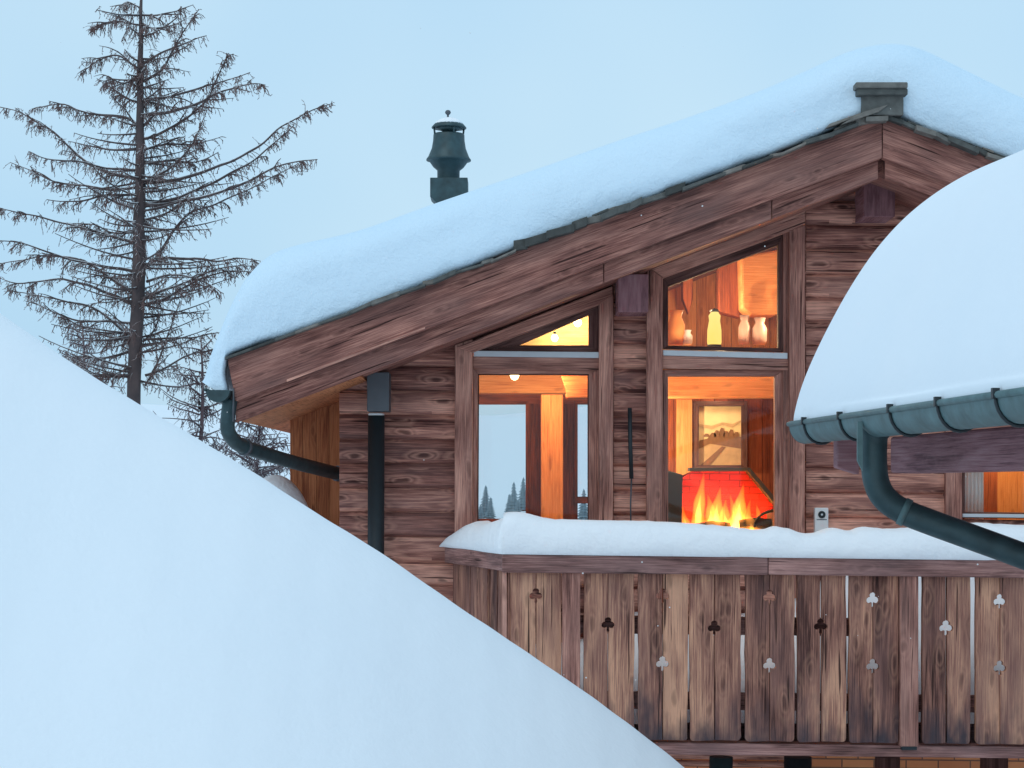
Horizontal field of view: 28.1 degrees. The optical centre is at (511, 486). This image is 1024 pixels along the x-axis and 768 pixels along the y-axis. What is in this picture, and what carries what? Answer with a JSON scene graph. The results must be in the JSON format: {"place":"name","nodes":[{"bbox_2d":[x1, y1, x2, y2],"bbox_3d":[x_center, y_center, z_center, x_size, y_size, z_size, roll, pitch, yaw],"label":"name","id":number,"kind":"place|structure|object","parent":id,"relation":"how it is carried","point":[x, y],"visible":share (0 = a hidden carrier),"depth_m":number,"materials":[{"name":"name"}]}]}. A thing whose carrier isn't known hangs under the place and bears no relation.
{"place":"outdoors","nodes":[
{"label":"outdoors","id":0,"kind":"place"},
{"bbox_2d":[141,404,587,518],"bbox_3d":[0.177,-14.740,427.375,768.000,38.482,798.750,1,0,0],"label":"hills","id":1,"kind":"structure","parent":0,"point":[502,454],"depth_m":189.92,"materials":[{"name":"white snow"}]},
{"bbox_2d":[479,505,484,518],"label":"fir tree","id":2,"kind":"object","parent":1,"relation":"on","point":[481,516],"visible":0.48,"depth_m":51.96,"materials":[{"name":"green plant"}]},
{"bbox_2d":[480,486,488,517],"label":"fir tree","id":3,"kind":"object","parent":1,"relation":"on","point":[485,501],"visible":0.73,"depth_m":57.93,"materials":[{"name":"green plant"}]},
{"bbox_2d":[485,497,495,518],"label":"fir tree","id":4,"kind":"object","parent":1,"relation":"on","point":[490,512],"visible":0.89,"depth_m":54.94,"materials":[{"name":"green plant"}]},
{"bbox_2d":[504,494,510,512],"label":"fir tree","id":5,"kind":"object","parent":1,"relation":"on","point":[508,502],"visible":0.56,"depth_m":59.95,"materials":[{"name":"green plant"}]},
{"bbox_2d":[508,483,518,511],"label":"fir tree","id":6,"kind":"object","parent":1,"relation":"on","point":[513,500],"visible":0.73,"depth_m":56.93,"materials":[{"name":"green plant"}]},
{"bbox_2d":[514,500,521,511],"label":"fir tree","id":7,"kind":"object","parent":1,"relation":"on","point":[517,506],"visible":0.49,"depth_m":52.96,"materials":[{"name":"green plant"}]},
{"bbox_2d":[518,477,525,510],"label":"fir tree","id":8,"kind":"object","parent":1,"relation":"on","point":[522,497],"visible":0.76,"depth_m":61.93,"materials":[{"name":"green plant"}]},
{"bbox_2d":[578,489,587,519],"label":"fir tree","id":9,"kind":"object","parent":1,"relation":"on","point":[583,511],"visible":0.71,"depth_m":54.92,"materials":[{"name":"green plant"}]},
{"bbox_2d":[0,0,1023,415],"label":"sky","id":10,"kind":"structure","parent":0,"point":[533,84],"materials":[{"name":"blue"}]},
{"bbox_2d":[60,28,1021,679],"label":"falling snowflakes","id":11,"kind":"object","parent":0,"point":[630,182],"visible":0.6,"depth_m":9.04,"materials":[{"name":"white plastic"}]},
{"bbox_2d":[202,44,1023,390],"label":"roof snow","id":12,"kind":"structure","parent":0,"point":[290,290],"depth_m":14.27,"materials":[{"name":"white snow"}]},
{"bbox_2d":[786,387,1023,569],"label":"neighbour house","id":13,"kind":"structure","parent":0,"point":[859,439],"depth_m":7.25,"materials":[{"name":"teal metal"}]},
{"bbox_2d":[794,150,1023,420],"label":"neighbour roof snow","id":14,"kind":"structure","parent":13,"relation":"on","point":[931,306],"depth_m":7.03,"materials":[{"name":"white snow"}]},
{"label":"ground","id":15,"kind":"structure","parent":0,"visible":0},
{"bbox_2d":[58,323,124,393],"bbox_3d":[-6.599,0.673,32.062,3.037,6.509,2.895,1,0,0],"label":"bare tree","id":16,"kind":"object","parent":15,"relation":"on","point":[84,346],"visible":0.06,"depth_m":32.03,"materials":[{"name":"brown plant"}]},
{"bbox_2d":[0,0,334,404],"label":"larch tree","id":17,"kind":"object","parent":15,"relation":"on","point":[132,337],"visible":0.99,"depth_m":25.94,"materials":[{"name":"brown plant"}]},
{"bbox_2d":[153,338,255,469],"bbox_3d":[-4.694,0.881,29.997,2.497,6.140,2.402,1,0,0],"label":"bare tree","id":18,"kind":"object","parent":15,"relation":"on","point":[202,409],"visible":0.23,"depth_m":29.98,"materials":[{"name":"brown plant"}]},
{"bbox_2d":[213,418,289,477],"bbox_3d":[-3.892,1.292,32.949,3.475,5.338,3.903,1,0,0],"label":"bare tree","id":19,"kind":"object","parent":15,"relation":"on","point":[255,464],"visible":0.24,"depth_m":32.85,"materials":[{"name":"brown plant"}]},
{"bbox_2d":[264,475,307,506],"bbox_3d":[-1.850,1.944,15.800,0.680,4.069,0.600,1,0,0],"label":"snow mound","id":20,"kind":"object","parent":15,"relation":"on","point":[286,485],"visible":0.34,"depth_m":15.71,"materials":[{"name":"white snow"}]},
{"bbox_2d":[0,314,683,767],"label":"snow bank","id":21,"kind":"structure","parent":15,"relation":"on","point":[172,596],"depth_m":5.79,"materials":[{"name":"white snow"}]},
{"bbox_2d":[204,82,1023,767],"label":"wooden chalet","id":22,"kind":"object","parent":15,"relation":"on","point":[372,408],"visible":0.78,"depth_m":14.37,"materials":[{"name":"brown wood"}]},
{"bbox_2d":[435,117,461,122],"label":"snow","id":23,"kind":"structure","parent":22,"relation":"on","point":[449,119],"depth_m":16.31,"materials":[{"name":"white snow"}]},
{"bbox_2d":[510,375,518,379],"bbox_3d":[0.022,-0.965,17.600,0.080,0.104,0.080,1,0,0],"label":"ceiling light","id":24,"kind":"object","parent":22,"relation":"attached to","point":[514,377],"visible":0.48,"depth_m":17.57,"materials":[{"name":"white glass"}]},
{"bbox_2d":[479,401,587,521],"bbox_3d":[0.231,-0.228,19.965,1.258,1.220,0.050,1,0,0],"label":"back window","id":25,"kind":"structure","parent":22,"relation":"in","point":[577,499],"depth_m":19.94,"materials":[{"name":"red wood"}]},
{"bbox_2d":[473,369,597,521],"bbox_3d":[0.178,-0.127,15.340,0.961,1.516,0.080,1,0,0],"label":"window","id":26,"kind":"structure","parent":22,"relation":"in","point":[592,375],"depth_m":15.30,"materials":[{"name":"brown wood"}]},
{"bbox_2d":[480,306,598,351],"bbox_3d":[0.181,-1.177,15.340,0.944,0.371,0.080,1,0,0],"label":"window","id":27,"kind":"structure","parent":22,"relation":"in","point":[514,344],"depth_m":15.30,"materials":[{"name":"brown wood"}]},
{"bbox_2d":[551,332,557,341],"bbox_3d":[0.340,-1.191,16.300,0.060,0.078,0.060,1,0,0],"label":"ceiling lamp","id":28,"kind":"object","parent":22,"relation":"attached to","point":[554,337],"visible":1,"depth_m":16.28,"materials":[{"name":"white glass"}]},
{"bbox_2d":[573,319,581,326],"bbox_3d":[0.523,-1.314,16.300,0.068,0.088,0.068,1,0,0],"label":"ceiling lamp","id":29,"kind":"object","parent":22,"relation":"attached to","point":[577,323],"visible":0.56,"depth_m":16.28,"materials":[{"name":"white glass"}]},
{"bbox_2d":[628,408,633,520],"bbox_3d":[0.878,-0.069,15.247,0.051,1.028,0.106,1,0,0],"label":"iron latch bar","id":30,"kind":"object","parent":22,"relation":"attached to","point":[630,453],"visible":0.9,"depth_m":15.20,"materials":[{"name":"black metal"}]},
{"bbox_2d":[668,310,684,344],"bbox_3d":[1.338,-1.295,16.700,0.140,0.280,0.138,1,0,0],"label":"vase","id":31,"kind":"object","parent":22,"relation":"on","point":[676,326],"visible":0.97,"depth_m":16.65,"materials":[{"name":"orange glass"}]},
{"bbox_2d":[683,330,692,344],"bbox_3d":[1.427,-1.215,16.700,0.090,0.120,0.089,1,0,0],"label":"vase","id":32,"kind":"object","parent":22,"relation":"on","point":[688,338],"visible":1,"depth_m":16.66,"materials":[{"name":"white ceramic"}]},
{"bbox_2d":[707,308,721,346],"bbox_3d":[1.671,-1.309,16.900,0.120,0.320,0.118,1,0,0],"label":"loft lantern","id":33,"kind":"object","parent":22,"relation":"on","point":[714,338],"visible":0.97,"depth_m":16.86,"materials":[{"name":"yellow glass"}]},
{"bbox_2d":[692,401,746,467],"bbox_3d":[1.814,-0.451,17.910,0.491,0.594,0.060,1,0,0],"label":"framed painting","id":34,"kind":"object","parent":22,"relation":"attached to","point":[719,434],"visible":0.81,"depth_m":17.92,"materials":[{"name":"beige paper"}]},
{"bbox_2d":[662,370,782,527],"bbox_3d":[1.578,-0.121,15.340,0.917,1.502,0.080,1,0,0],"label":"window","id":35,"kind":"structure","parent":22,"relation":"in","point":[778,375],"depth_m":15.30,"materials":[{"name":"brown wood"}]},
{"bbox_2d":[663,235,782,352],"bbox_3d":[1.580,-1.452,15.340,0.905,0.891,0.080,1,0,0],"label":"window","id":36,"kind":"structure","parent":22,"relation":"in","point":[696,271],"depth_m":15.30,"materials":[{"name":"brown wood"}]},
{"bbox_2d":[439,512,1023,559],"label":"rail snow","id":37,"kind":"structure","parent":22,"relation":"on","point":[518,533],"depth_m":13.54,"materials":[{"name":"white snow"}]},
{"bbox_2d":[738,315,749,344],"bbox_3d":[1.894,-1.275,16.700,0.100,0.240,0.098,1,0,0],"label":"vase","id":38,"kind":"object","parent":22,"relation":"on","point":[744,332],"visible":1,"depth_m":16.66,"materials":[{"name":"ceramic"}]},
{"bbox_2d":[752,317,766,344],"bbox_3d":[2.019,-1.265,16.700,0.120,0.220,0.118,1,0,0],"label":"vase","id":39,"kind":"object","parent":22,"relation":"on","point":[759,332],"visible":1,"depth_m":16.66,"materials":[{"name":"ceramic"}]},
{"bbox_2d":[561,576,1004,723],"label":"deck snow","id":40,"kind":"structure","parent":22,"relation":"on","point":[872,665],"depth_m":14.43,"materials":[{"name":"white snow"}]},
{"bbox_2d":[814,508,827,531],"bbox_3d":[2.299,0.260,15.230,0.104,0.204,0.080,1,0,0],"label":"doorbell camera","id":41,"kind":"object","parent":22,"relation":"attached to","point":[820,518],"visible":0.81,"depth_m":15.20,"materials":[{"name":"white plastic"}]},
{"bbox_2d":[965,472,983,518],"bbox_3d":[3.502,0.006,15.522,0.149,0.532,0.016,1,0,0],"label":"curtain","id":42,"kind":"object","parent":22,"relation":"hanging from","point":[974,491],"visible":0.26,"depth_m":15.52,"materials":[{"name":"white fabric"}]},
{"bbox_2d":[962,473,1023,518],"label":"window","id":43,"kind":"structure","parent":22,"relation":"in","point":[1016,515],"depth_m":15.30,"materials":[{"name":"brown wood"}]}
]}

